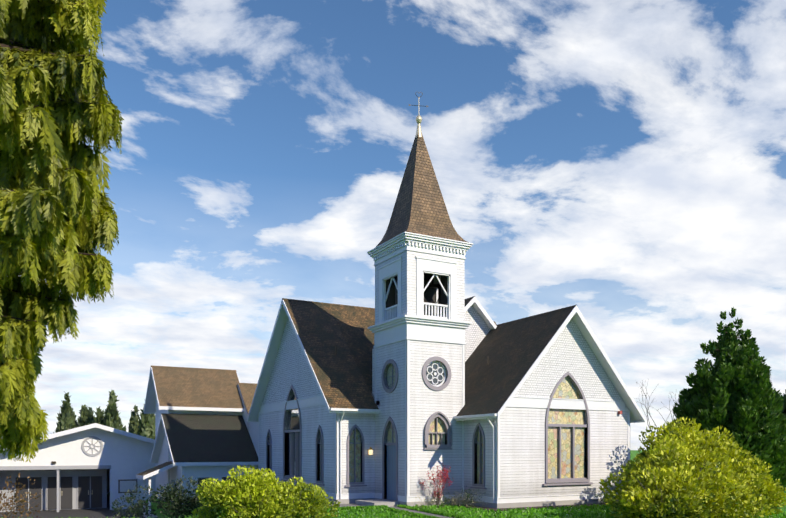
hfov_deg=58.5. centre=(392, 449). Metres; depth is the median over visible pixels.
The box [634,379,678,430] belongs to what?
bare tree
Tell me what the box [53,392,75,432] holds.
tree foliage
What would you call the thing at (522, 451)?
church wall
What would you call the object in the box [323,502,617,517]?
concrete path
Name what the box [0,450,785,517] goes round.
terrain
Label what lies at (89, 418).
tree foliage
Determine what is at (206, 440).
annex connector roofs
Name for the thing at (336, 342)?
church roofs
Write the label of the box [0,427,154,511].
annex hall
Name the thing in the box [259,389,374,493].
church wall
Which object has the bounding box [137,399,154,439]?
tree foliage
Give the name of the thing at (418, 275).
church belfry
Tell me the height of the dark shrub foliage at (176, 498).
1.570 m
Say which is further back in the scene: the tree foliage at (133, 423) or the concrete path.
the tree foliage at (133, 423)
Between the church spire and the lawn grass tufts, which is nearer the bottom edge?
the lawn grass tufts
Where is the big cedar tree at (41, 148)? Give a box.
[0,0,123,462]
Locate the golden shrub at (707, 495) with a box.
[599,417,785,517]
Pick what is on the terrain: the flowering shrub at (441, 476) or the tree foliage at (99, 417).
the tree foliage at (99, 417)
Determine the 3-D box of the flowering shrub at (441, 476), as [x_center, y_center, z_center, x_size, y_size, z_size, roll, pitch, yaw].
[1.918,1.495,29.632,1.583,1.860,1.482,0,0,-29]
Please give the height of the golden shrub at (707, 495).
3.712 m
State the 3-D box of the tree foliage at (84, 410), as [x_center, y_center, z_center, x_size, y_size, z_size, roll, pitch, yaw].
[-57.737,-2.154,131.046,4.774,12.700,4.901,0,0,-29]
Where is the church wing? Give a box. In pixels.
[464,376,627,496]
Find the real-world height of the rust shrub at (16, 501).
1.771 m
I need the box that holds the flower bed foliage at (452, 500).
[414,490,486,507]
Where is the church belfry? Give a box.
[368,233,471,324]
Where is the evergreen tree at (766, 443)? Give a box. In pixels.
[672,307,785,491]
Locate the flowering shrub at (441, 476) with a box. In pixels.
[419,463,453,504]
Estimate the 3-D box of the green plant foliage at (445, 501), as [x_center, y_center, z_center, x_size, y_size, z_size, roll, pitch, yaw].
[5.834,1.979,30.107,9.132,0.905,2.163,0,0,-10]
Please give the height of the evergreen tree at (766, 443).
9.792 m
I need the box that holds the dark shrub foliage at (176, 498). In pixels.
[111,475,220,517]
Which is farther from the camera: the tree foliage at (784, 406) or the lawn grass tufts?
the tree foliage at (784, 406)
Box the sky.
[1,0,785,449]
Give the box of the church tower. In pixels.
[372,340,461,500]
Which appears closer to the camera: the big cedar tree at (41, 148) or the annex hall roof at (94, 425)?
the big cedar tree at (41, 148)
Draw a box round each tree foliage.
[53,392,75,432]
[78,405,88,426]
[84,407,94,425]
[92,407,103,424]
[103,390,125,430]
[128,405,139,434]
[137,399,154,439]
[780,389,785,416]
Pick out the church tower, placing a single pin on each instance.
(426, 402)
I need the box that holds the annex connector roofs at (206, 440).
[136,365,257,479]
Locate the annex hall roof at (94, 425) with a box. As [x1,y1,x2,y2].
[6,423,154,449]
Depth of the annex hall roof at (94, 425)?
45.32 m
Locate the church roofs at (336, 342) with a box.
[247,296,644,422]
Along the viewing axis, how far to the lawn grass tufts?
26.21 m
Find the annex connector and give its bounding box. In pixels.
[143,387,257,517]
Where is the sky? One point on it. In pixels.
(623, 162)
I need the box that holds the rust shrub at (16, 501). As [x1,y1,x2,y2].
[0,473,42,517]
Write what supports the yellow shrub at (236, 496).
on the terrain
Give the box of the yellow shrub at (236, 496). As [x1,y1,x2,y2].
[191,465,340,517]
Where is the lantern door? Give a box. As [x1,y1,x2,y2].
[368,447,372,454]
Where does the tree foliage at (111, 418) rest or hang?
on the terrain
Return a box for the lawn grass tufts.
[1,501,785,517]
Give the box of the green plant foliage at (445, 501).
[429,488,611,506]
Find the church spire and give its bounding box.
[367,92,472,252]

